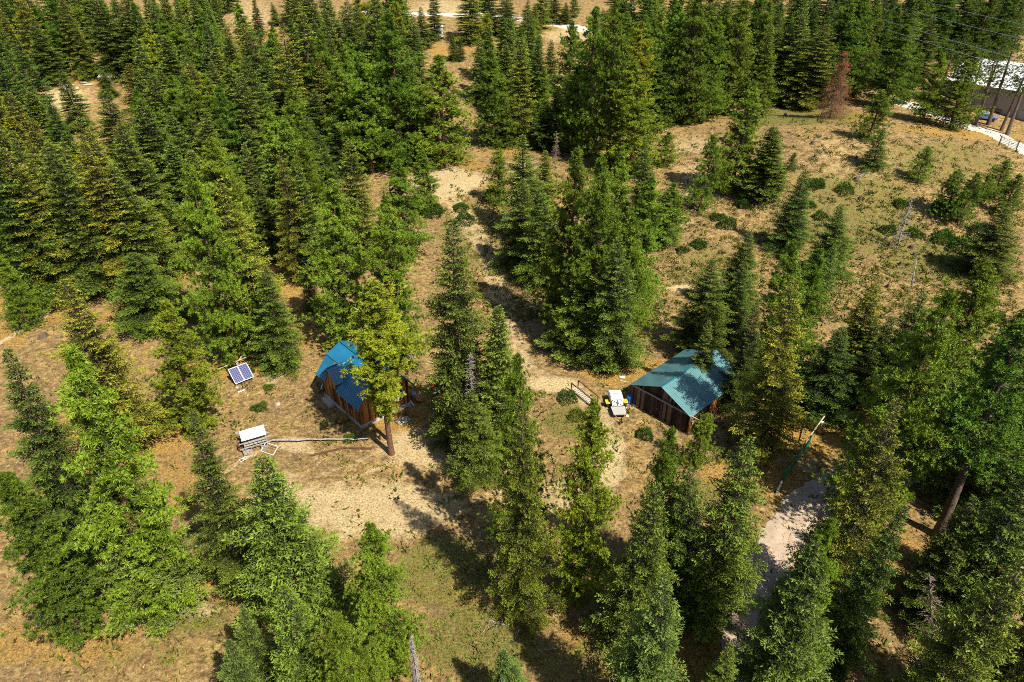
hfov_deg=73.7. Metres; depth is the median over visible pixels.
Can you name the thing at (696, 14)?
pine tree
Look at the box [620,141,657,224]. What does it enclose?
fir tree
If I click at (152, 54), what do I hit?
pine tree
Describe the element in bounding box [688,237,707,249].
shrub
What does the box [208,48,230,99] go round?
spruce tree
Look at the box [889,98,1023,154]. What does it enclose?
gravel road
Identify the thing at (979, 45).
pine tree
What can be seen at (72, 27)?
fir tree
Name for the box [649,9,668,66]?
pine tree
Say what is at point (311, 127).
fir tree
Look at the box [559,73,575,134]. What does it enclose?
pine tree
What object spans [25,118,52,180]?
fir tree
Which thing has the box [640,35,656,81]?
pine tree
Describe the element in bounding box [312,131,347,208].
fir tree
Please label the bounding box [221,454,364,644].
fir tree
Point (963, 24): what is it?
power wire
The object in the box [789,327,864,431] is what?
fir tree
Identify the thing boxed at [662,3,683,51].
spruce tree
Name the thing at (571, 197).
pine tree
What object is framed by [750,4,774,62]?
fir tree
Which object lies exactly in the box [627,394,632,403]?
barrel
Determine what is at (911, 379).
pine tree
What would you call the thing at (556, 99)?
fir tree
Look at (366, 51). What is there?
spruce tree
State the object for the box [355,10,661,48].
country road
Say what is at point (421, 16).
fir tree
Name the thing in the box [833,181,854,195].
shrub
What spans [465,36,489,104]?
fir tree
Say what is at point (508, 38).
spruce tree
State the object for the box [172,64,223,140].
fir tree
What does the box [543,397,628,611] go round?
pine tree
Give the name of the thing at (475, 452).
fir tree
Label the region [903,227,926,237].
shrub
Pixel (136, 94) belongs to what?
pine tree
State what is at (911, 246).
tree stump
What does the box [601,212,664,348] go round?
pine tree
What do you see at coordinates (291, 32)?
spruce tree
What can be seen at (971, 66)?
pine tree
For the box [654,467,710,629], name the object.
fir tree
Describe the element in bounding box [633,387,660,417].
sliding door
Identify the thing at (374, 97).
spruce tree
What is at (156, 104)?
fir tree
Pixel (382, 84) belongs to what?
pine tree
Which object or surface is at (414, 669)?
dead tree
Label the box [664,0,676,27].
pine tree
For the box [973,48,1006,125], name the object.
pine tree
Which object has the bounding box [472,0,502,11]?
pine tree
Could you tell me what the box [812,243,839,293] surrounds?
fir tree
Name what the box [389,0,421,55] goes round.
pine tree
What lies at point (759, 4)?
pine tree
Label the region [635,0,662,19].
pine tree
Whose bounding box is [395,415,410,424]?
paving slab
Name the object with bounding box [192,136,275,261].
pine tree
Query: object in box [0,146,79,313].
fir tree
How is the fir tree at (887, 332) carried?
on the ground at (386, 510)
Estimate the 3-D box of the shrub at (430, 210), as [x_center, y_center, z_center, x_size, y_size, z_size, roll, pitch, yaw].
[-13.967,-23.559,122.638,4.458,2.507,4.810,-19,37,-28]
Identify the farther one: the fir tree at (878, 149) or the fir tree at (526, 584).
the fir tree at (878, 149)
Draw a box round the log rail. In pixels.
[272,438,368,442]
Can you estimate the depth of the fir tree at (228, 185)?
105.41 m
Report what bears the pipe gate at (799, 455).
on the ground at (386, 510)
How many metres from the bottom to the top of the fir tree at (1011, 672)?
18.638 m
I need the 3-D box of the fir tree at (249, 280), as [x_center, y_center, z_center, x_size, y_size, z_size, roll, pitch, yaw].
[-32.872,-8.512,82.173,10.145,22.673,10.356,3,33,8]
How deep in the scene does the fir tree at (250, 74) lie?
128.60 m
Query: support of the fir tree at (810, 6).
on the ground at (386, 510)
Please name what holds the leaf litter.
on the ground at (386, 510)
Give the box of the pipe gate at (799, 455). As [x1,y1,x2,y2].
[783,435,811,481]
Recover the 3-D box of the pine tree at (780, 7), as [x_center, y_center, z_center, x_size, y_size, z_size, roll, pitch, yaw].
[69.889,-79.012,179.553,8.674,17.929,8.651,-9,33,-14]
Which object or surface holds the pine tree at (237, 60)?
on the ground at (386, 510)
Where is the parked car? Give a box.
[979,113,997,120]
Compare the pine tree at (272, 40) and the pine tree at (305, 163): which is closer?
the pine tree at (305, 163)
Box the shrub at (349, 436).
[342,433,357,444]
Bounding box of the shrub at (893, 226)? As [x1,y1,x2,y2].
[877,224,896,234]
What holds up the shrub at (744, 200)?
on the ground at (386, 510)
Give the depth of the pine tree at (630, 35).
167.07 m
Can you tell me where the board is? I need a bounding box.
[218,354,253,368]
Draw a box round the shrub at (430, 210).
[419,203,444,218]
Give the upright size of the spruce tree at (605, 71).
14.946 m
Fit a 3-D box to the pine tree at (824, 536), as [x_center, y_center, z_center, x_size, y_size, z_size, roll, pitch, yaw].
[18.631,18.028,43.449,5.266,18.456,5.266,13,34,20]
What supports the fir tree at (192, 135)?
on the ground at (386, 510)
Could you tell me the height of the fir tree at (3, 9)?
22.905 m
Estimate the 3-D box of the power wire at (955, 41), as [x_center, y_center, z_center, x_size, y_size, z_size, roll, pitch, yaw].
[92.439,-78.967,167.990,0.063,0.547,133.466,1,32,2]
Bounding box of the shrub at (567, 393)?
[557,388,577,405]
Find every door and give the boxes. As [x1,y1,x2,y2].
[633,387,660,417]
[658,401,687,432]
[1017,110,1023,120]
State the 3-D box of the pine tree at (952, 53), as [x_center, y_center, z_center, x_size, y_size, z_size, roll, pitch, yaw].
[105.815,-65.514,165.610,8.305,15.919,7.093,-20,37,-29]
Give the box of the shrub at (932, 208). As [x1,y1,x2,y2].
[929,196,956,218]
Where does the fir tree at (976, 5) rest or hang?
on the ground at (386, 510)
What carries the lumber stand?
on the ground at (386, 510)
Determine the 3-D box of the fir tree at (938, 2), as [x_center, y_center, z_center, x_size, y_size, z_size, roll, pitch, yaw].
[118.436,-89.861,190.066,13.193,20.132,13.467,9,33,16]
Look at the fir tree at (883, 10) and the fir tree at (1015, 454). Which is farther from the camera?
the fir tree at (883, 10)
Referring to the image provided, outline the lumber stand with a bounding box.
[235,424,271,450]
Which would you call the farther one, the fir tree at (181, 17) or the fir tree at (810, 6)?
the fir tree at (810, 6)
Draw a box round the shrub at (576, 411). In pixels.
[567,407,587,422]
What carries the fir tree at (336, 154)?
on the ground at (386, 510)
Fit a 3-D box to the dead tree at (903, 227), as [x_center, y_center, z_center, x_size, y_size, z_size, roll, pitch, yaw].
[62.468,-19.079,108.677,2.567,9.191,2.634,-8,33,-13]
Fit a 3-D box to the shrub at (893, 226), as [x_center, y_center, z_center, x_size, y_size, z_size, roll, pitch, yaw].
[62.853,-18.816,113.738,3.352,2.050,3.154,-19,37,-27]
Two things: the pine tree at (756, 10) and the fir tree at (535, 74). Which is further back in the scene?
the pine tree at (756, 10)
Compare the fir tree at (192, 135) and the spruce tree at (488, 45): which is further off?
the spruce tree at (488, 45)
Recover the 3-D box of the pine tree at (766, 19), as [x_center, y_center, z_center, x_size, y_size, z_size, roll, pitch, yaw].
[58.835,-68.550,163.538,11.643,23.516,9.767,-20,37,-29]
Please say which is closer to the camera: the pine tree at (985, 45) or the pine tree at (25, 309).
the pine tree at (25, 309)
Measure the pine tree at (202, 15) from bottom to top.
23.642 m
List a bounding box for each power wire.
[822,0,1023,60]
[877,26,1021,71]
[882,2,1021,38]
[929,2,1023,24]
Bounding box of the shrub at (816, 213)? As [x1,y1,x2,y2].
[812,210,829,220]
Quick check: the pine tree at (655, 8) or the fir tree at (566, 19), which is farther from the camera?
the fir tree at (566, 19)
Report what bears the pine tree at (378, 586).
on the ground at (386, 510)
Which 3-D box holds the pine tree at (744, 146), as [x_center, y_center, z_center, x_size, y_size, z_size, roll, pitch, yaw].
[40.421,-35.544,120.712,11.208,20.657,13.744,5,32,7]
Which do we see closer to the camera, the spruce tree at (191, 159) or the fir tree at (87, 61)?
the spruce tree at (191, 159)
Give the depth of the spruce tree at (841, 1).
220.46 m
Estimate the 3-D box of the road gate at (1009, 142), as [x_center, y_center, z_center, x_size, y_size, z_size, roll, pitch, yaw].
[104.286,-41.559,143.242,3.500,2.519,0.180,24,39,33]
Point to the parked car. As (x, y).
(994, 118)
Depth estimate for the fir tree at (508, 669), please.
44.25 m
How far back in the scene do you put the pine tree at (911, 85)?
164.48 m
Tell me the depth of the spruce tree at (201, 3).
180.41 m
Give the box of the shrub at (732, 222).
[716,216,736,230]
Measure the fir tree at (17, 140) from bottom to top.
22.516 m
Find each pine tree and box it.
[0,0,26,46]
[0,256,52,332]
[0,469,119,660]
[27,7,62,47]
[40,0,91,71]
[47,343,212,638]
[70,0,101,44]
[96,0,121,63]
[125,0,148,47]
[126,89,151,142]
[136,298,235,439]
[140,24,174,99]
[149,0,164,20]
[151,15,188,74]
[152,75,199,154]
[162,163,275,366]
[167,0,201,45]
[170,22,203,78]
[171,72,214,150]
[185,15,199,50]
[185,73,241,173]
[189,10,224,75]
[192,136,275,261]
[198,85,254,191]
[199,137,262,249]
[204,0,232,31]
[224,54,265,118]
[231,2,259,53]
[254,107,321,209]
[255,119,325,253]
[259,32,288,91]
[267,25,284,57]
[276,144,343,257]
[277,0,293,22]
[279,87,335,210]
[292,177,373,352]
[302,30,343,123]
[302,608,397,681]
[313,64,372,151]
[328,51,410,172]
[335,46,362,147]
[338,38,357,72]
[339,278,430,455]
[342,519,437,681]
[349,0,372,43]
[351,193,436,371]
[359,11,438,169]
[371,59,395,126]
[373,159,442,261]
[379,0,417,24]
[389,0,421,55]
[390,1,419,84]
[404,54,477,168]
[407,150,442,212]
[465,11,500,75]
[468,48,525,149]
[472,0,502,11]
[476,148,516,206]
[477,352,559,563]
[520,0,554,29]
[525,15,545,61]
[526,108,539,133]
[529,147,605,327]
[532,68,551,122]
[537,155,638,356]
[541,20,587,104]
[542,64,595,153]
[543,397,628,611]
[559,5,618,156]
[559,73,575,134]
[564,0,582,16]
[569,0,644,167]
[573,151,638,290]
[594,12,616,74]
[597,61,677,176]
[598,176,672,321]
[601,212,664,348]
[610,0,637,37]
[612,21,660,128]
[613,11,634,66]
[615,29,630,86]
[615,426,692,581]
[621,22,644,92]
[631,10,652,67]
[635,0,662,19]
[637,15,656,63]
[637,65,677,131]
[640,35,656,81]
[646,48,669,115]
[647,33,689,124]
[648,0,666,17]
[648,3,687,114]
[648,18,657,50]
[649,0,659,28]
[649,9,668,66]
[651,131,684,166]
[651,182,690,241]
[658,0,724,123]
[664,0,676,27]
[665,0,687,31]
[673,411,724,470]
[681,14,732,122]
[682,133,725,214]
[692,0,722,46]
[694,9,715,65]
[700,8,738,114]
[705,79,770,195]
[711,0,760,115]
[732,239,821,406]
[735,1,779,100]
[744,44,779,115]
[747,0,766,26]
[747,0,767,45]
[750,518,843,681]
[757,3,788,54]
[758,577,783,626]
[760,247,831,373]
[763,0,787,35]
[779,11,795,66]
[783,0,808,19]
[786,0,819,20]
[786,152,800,171]
[807,0,870,102]
[811,287,985,532]
[820,0,881,101]
[844,89,900,143]
[847,0,888,97]
[858,24,920,107]
[861,10,894,81]
[874,15,922,86]
[875,260,1014,451]
[878,5,904,79]
[879,0,902,14]
[895,43,925,103]
[897,0,940,55]
[905,52,952,122]
[905,146,936,183]
[919,0,963,59]
[924,168,977,218]
[924,319,1023,537]
[926,49,994,129]
[929,0,980,58]
[936,35,963,102]
[940,309,1023,401]
[942,171,987,226]
[947,31,973,75]
[950,40,988,105]
[955,0,1003,57]
[958,35,995,106]
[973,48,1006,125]
[974,173,997,201]
[978,30,1013,112]
[978,159,1021,201]
[980,0,1023,60]
[983,20,1023,124]
[989,173,1023,219]
[997,460,1023,553]
[999,62,1023,130]
[1001,59,1023,134]
[1003,610,1023,636]
[1008,1,1023,40]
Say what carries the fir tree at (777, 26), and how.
on the ground at (386, 510)
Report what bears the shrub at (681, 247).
on the ground at (386, 510)
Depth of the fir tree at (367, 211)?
101.30 m
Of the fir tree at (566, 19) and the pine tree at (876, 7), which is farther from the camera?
the fir tree at (566, 19)
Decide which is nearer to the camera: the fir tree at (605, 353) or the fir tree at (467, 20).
the fir tree at (605, 353)
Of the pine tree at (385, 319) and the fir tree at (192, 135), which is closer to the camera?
the pine tree at (385, 319)
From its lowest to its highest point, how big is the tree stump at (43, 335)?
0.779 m
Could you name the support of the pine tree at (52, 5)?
on the ground at (386, 510)
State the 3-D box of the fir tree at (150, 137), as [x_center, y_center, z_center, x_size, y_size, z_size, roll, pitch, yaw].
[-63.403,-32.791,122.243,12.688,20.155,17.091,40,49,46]
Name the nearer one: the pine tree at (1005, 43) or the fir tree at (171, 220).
the fir tree at (171, 220)
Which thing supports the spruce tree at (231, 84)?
on the ground at (386, 510)
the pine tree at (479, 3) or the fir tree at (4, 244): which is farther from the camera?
the pine tree at (479, 3)
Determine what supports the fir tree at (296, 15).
on the ground at (386, 510)
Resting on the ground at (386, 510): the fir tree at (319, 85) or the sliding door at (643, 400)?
the fir tree at (319, 85)
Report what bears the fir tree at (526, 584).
on the ground at (386, 510)
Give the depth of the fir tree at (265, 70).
142.75 m
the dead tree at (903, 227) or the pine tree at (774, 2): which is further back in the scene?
the pine tree at (774, 2)
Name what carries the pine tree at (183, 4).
on the ground at (386, 510)
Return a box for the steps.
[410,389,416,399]
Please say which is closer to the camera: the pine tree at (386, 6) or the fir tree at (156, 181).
the fir tree at (156, 181)
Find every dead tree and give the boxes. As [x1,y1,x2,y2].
[287,207,301,265]
[409,635,421,681]
[462,352,480,398]
[551,131,559,166]
[813,51,854,119]
[893,194,912,245]
[912,573,949,674]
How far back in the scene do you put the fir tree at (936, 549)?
50.27 m
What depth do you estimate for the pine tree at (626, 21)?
175.72 m
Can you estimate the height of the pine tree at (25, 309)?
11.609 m
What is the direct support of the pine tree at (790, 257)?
on the ground at (386, 510)
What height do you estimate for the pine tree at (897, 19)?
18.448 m
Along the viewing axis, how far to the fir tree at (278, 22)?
212.39 m
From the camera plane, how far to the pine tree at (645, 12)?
177.19 m
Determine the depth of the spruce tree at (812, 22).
175.75 m
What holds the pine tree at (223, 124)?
on the ground at (386, 510)
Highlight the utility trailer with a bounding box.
[605,390,627,423]
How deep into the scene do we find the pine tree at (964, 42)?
168.75 m
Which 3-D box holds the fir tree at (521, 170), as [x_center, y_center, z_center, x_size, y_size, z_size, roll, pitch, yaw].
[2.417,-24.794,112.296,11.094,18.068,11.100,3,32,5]
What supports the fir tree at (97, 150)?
on the ground at (386, 510)
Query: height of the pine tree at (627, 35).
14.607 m
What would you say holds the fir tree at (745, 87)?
on the ground at (386, 510)
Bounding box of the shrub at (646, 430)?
[634,427,653,442]
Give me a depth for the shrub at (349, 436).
71.71 m
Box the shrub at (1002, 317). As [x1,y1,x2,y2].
[987,312,1007,324]
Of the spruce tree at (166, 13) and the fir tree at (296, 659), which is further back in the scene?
the spruce tree at (166, 13)
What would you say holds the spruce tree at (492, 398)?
on the ground at (386, 510)
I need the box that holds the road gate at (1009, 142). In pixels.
[998,135,1019,149]
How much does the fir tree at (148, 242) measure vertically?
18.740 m
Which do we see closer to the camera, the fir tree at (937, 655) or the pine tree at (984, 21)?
the fir tree at (937, 655)
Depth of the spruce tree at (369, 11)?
180.09 m
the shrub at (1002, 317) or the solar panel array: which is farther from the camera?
the shrub at (1002, 317)
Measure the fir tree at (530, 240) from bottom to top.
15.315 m
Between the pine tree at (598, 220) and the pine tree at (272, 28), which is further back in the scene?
the pine tree at (272, 28)
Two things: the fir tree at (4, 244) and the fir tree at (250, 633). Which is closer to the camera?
the fir tree at (250, 633)
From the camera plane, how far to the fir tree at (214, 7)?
190.25 m
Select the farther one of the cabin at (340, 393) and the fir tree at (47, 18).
the fir tree at (47, 18)
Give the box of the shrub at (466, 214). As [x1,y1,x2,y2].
[453,210,476,226]
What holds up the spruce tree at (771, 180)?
on the ground at (386, 510)
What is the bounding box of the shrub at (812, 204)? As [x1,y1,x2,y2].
[804,200,816,208]
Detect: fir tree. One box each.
[0,0,33,63]
[0,10,26,61]
[0,58,39,128]
[0,96,24,162]
[0,124,31,189]
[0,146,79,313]
[0,147,96,311]
[0,165,25,287]
[0,348,113,574]
[1,92,61,157]
[2,56,68,138]
[8,85,36,127]
[8,130,68,226]
[9,37,72,129]
[11,0,57,76]
[16,0,52,47]
[22,200,102,308]
[23,140,54,199]
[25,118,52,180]
[26,21,73,83]
[35,0,72,58]
[43,96,87,170]
[43,150,121,302]
[46,278,174,462]
[55,70,97,131]
[56,0,89,45]
[56,0,98,78]
[58,141,98,201]
[65,0,80,24]
[68,0,87,28]
[69,142,177,290]
[71,21,100,79]
[71,117,125,198]
[75,166,107,209]
[77,61,96,81]
[80,0,109,53]
[83,0,129,81]
[83,450,214,638]
[87,88,137,170]
[96,71,121,98]
[98,165,197,293]
[102,252,207,341]
[107,123,176,217]
[108,0,134,74]
[109,0,127,51]
[110,0,143,85]
[118,63,143,135]
[122,131,160,211]
[129,38,166,127]
[129,98,182,202]
[131,69,160,124]
[134,13,149,74]
[134,196,194,278]
[137,73,175,152]
[139,162,188,227]
[142,0,157,45]
[146,0,178,65]
[156,115,203,203]
[159,200,195,259]
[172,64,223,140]
[173,0,195,52]
[181,49,200,87]
[183,57,203,94]
[183,408,263,604]
[186,119,202,165]
[188,28,200,69]
[192,109,245,203]
[197,39,203,79]
[199,24,224,69]
[204,141,262,264]
[206,61,229,108]
[207,178,291,356]
[210,0,229,42]
[216,639,271,681]
[217,0,242,15]
[220,27,241,63]
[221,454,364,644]
[226,73,275,191]
[233,604,282,681]
[236,56,284,143]
[237,126,270,193]
[237,143,270,230]
[238,23,255,90]
[239,31,280,92]
[246,263,306,380]
[250,0,267,35]
[250,30,271,88]
[250,175,287,262]
[256,46,283,109]
[267,70,285,127]
[267,582,337,681]
[268,2,284,25]
[268,24,322,129]
[271,150,321,284]
[272,46,287,95]
[278,62,310,140]
[282,14,337,106]
[283,0,314,64]
[283,163,336,284]
[292,99,334,185]
[296,0,310,19]
[296,207,326,286]
[298,270,325,314]
[304,91,335,159]
[310,18,318,96]
[310,57,343,141]
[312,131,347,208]
[317,0,336,28]
[320,0,357,83]
[321,9,342,73]
[322,116,354,178]
[324,33,343,90]
[325,140,391,278]
[336,6,351,57]
[338,0,363,60]
[347,2,365,53]
[348,281,370,341]
[357,19,373,69]
[365,0,401,103]
[392,46,440,154]
[400,1,427,54]
[404,14,438,98]
[408,100,441,161]
[416,7,434,46]
[420,217,498,456]
[423,0,445,40]
[440,391,505,494]
[445,33,459,61]
[452,0,484,43]
[455,39,467,60]
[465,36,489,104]
[478,0,500,34]
[484,388,567,638]
[485,649,528,681]
[488,101,517,148]
[488,179,538,275]
[492,0,522,36]
[493,134,552,240]
[494,0,519,56]
[496,18,509,64]
[500,37,538,146]
[507,187,572,293]
[517,0,530,35]
[523,4,545,46]
[523,10,543,86]
[523,36,551,101]
[524,100,561,153]
[525,150,560,218]
[534,253,599,364]
[535,39,558,96]
[535,86,569,147]
[544,0,564,23]
[558,2,572,23]
[565,237,650,378]
[579,481,681,667]
[594,9,605,53]
[600,577,689,681]
[604,0,624,19]
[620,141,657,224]
[623,0,638,34]
[640,191,683,250]
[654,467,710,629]
[660,259,737,358]
[668,435,769,645]
[680,21,691,92]
[681,0,693,37]
[684,0,706,29]
[687,320,717,372]
[701,641,739,681]
[708,231,761,314]
[713,0,722,21]
[715,261,752,347]
[716,299,763,418]
[722,0,738,26]
[723,538,843,681]
[725,276,819,467]
[730,0,752,25]
[730,30,752,99]
[745,164,763,198]
[746,23,778,104]
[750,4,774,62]
[756,10,783,76]
[759,22,796,107]
[761,171,818,257]
[768,397,910,639]
[771,7,821,109]
[773,0,783,35]
[781,24,840,111]
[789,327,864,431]
[793,29,811,89]
[802,204,859,282]
[809,0,823,25]
[810,0,839,46]
[811,505,909,681]
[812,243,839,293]
[814,282,890,400]
[819,48,846,106]
[820,318,888,411]
[831,0,840,39]
[852,316,897,404]
[854,127,889,171]
[859,0,899,56]
[860,293,930,405]
[860,552,1023,681]
[866,0,892,76]
[884,494,982,641]
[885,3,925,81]
[903,469,1023,654]
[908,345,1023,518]
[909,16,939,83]
[919,0,960,55]
[942,207,1023,283]
[943,501,993,594]
[945,0,987,54]
[971,595,1023,681]
[973,0,1004,54]
[988,0,1023,55]
[988,374,1023,458]
[991,429,1023,508]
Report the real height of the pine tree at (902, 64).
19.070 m
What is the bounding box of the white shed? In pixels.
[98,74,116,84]
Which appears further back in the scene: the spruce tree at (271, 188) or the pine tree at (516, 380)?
the spruce tree at (271, 188)
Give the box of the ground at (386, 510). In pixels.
[0,0,1023,681]
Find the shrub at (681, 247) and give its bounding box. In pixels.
[675,245,689,253]
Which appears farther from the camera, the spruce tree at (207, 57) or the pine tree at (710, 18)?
the pine tree at (710, 18)
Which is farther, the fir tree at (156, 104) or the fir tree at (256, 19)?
the fir tree at (256, 19)
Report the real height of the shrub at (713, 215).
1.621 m
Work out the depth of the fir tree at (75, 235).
93.89 m
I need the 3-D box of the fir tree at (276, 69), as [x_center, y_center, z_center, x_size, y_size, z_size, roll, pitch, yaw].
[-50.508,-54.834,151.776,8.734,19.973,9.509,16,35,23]
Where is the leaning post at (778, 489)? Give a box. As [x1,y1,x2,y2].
[775,480,782,494]
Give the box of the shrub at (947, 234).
[931,228,956,244]
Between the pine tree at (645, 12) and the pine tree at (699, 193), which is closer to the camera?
the pine tree at (699, 193)
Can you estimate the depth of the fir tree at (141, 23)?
166.44 m
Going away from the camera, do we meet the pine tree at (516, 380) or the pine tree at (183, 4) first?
the pine tree at (516, 380)
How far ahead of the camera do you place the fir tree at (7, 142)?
105.42 m
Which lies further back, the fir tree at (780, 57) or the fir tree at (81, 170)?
the fir tree at (780, 57)
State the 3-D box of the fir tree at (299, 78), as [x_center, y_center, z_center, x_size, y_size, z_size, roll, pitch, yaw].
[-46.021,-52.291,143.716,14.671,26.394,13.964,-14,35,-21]
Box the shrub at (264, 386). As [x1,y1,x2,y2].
[262,383,274,390]
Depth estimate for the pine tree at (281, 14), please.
214.56 m
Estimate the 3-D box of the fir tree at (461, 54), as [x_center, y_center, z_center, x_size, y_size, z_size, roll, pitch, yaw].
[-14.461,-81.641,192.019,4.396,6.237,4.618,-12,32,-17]
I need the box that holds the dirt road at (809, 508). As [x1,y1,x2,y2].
[712,445,1022,681]
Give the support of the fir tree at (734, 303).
on the ground at (386, 510)
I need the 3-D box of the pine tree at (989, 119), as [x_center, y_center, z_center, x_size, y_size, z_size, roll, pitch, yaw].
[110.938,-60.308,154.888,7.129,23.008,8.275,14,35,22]
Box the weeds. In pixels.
[3,112,1021,681]
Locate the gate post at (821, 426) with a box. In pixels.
[818,421,824,433]
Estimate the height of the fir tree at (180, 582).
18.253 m
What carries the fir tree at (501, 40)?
on the ground at (386, 510)
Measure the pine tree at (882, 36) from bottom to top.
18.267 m
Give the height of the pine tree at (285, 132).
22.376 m
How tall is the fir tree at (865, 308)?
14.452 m
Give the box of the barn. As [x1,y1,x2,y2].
[944,57,1023,120]
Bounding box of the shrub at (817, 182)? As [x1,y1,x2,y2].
[807,177,825,188]
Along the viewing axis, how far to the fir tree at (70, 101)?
154.77 m
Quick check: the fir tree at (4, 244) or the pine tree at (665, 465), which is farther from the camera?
the fir tree at (4, 244)
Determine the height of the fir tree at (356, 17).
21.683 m
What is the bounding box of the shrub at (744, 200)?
[733,198,752,209]
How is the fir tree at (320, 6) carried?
on the ground at (386, 510)
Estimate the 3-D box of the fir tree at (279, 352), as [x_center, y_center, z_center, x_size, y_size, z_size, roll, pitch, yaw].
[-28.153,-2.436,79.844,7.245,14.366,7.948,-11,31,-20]
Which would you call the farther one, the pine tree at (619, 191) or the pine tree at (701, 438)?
the pine tree at (619, 191)
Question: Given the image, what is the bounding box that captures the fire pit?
[415,395,425,401]
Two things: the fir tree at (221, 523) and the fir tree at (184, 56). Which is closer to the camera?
the fir tree at (221, 523)
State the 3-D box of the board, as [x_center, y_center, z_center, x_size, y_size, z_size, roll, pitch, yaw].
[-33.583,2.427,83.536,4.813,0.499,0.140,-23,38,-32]
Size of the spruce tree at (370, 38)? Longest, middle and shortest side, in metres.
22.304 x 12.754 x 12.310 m
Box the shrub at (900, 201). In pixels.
[893,198,909,207]
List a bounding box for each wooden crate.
[237,441,247,450]
[242,446,252,455]
[261,440,268,448]
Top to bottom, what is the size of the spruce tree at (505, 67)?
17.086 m
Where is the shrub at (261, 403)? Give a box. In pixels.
[250,400,267,412]
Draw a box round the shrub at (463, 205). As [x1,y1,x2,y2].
[452,201,469,212]
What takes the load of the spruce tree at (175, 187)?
on the ground at (386, 510)
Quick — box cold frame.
[261,442,277,454]
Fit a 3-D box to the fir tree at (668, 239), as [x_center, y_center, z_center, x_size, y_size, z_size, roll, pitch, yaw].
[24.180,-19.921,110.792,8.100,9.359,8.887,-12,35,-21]
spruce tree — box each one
[0,22,35,87]
[0,40,29,97]
[2,117,35,183]
[23,92,60,143]
[36,141,113,258]
[59,130,81,172]
[84,132,122,183]
[128,3,150,84]
[132,107,162,173]
[152,71,176,126]
[155,35,186,93]
[158,0,180,47]
[162,142,189,229]
[182,150,217,245]
[187,0,208,53]
[189,0,226,44]
[200,48,217,81]
[205,9,221,43]
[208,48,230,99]
[213,31,229,56]
[217,67,266,162]
[222,37,242,92]
[258,143,300,253]
[283,0,302,32]
[286,21,312,90]
[300,0,323,52]
[356,74,396,158]
[361,18,397,96]
[361,50,373,109]
[364,0,386,26]
[471,305,515,455]
[479,26,499,101]
[485,45,522,117]
[499,18,517,63]
[501,30,519,108]
[512,24,535,91]
[593,39,616,94]
[633,0,658,54]
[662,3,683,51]
[707,0,734,71]
[735,126,791,205]
[782,0,810,46]
[797,10,821,79]
[817,16,830,60]
[824,0,846,16]
[994,0,1007,18]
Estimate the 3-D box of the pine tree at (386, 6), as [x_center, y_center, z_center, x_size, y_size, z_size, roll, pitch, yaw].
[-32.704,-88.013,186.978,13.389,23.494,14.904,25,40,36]
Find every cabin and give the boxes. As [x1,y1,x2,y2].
[316,340,413,428]
[629,349,738,433]
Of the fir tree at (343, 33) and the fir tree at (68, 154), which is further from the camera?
the fir tree at (343, 33)
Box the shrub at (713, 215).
[710,212,725,221]
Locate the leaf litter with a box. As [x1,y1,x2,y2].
[0,114,1016,681]
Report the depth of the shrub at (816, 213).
116.56 m
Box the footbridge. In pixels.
[571,380,598,405]
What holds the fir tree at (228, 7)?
on the ground at (386, 510)
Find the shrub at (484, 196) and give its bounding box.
[482,189,501,201]
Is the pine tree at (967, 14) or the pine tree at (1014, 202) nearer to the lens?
the pine tree at (1014, 202)
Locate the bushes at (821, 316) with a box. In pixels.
[1,108,1023,681]
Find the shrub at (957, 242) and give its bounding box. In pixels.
[945,234,973,253]
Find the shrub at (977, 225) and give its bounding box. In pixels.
[967,221,989,236]
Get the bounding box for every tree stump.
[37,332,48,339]
[908,244,914,249]
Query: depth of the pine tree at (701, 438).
66.85 m
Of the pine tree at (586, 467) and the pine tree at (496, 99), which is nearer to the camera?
the pine tree at (586, 467)
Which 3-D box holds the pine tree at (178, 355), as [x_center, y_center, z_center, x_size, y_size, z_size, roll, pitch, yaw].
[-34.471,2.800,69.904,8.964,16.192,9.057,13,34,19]
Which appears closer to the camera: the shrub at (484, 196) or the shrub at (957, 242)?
the shrub at (957, 242)
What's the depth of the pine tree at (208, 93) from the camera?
123.71 m
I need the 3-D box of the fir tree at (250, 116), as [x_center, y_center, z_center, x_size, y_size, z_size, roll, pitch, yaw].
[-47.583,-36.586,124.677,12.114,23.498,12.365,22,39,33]
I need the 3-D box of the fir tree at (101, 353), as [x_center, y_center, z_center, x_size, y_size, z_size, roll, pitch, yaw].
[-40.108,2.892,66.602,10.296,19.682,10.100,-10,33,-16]
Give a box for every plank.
[311,446,344,455]
[345,447,371,448]
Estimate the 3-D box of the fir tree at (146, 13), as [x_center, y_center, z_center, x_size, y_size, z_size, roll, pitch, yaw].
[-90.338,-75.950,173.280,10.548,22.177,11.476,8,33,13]
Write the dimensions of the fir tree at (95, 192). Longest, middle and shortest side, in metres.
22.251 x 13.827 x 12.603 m
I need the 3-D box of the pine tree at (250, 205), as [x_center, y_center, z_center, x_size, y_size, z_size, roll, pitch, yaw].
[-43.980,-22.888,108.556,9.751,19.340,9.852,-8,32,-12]
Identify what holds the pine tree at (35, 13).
on the ground at (386, 510)
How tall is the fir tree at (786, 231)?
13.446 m
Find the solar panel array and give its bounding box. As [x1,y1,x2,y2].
[228,363,253,385]
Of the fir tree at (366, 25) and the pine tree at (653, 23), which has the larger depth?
the pine tree at (653, 23)
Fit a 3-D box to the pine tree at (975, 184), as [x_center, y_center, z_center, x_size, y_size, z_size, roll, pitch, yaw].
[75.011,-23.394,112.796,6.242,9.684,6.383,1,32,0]

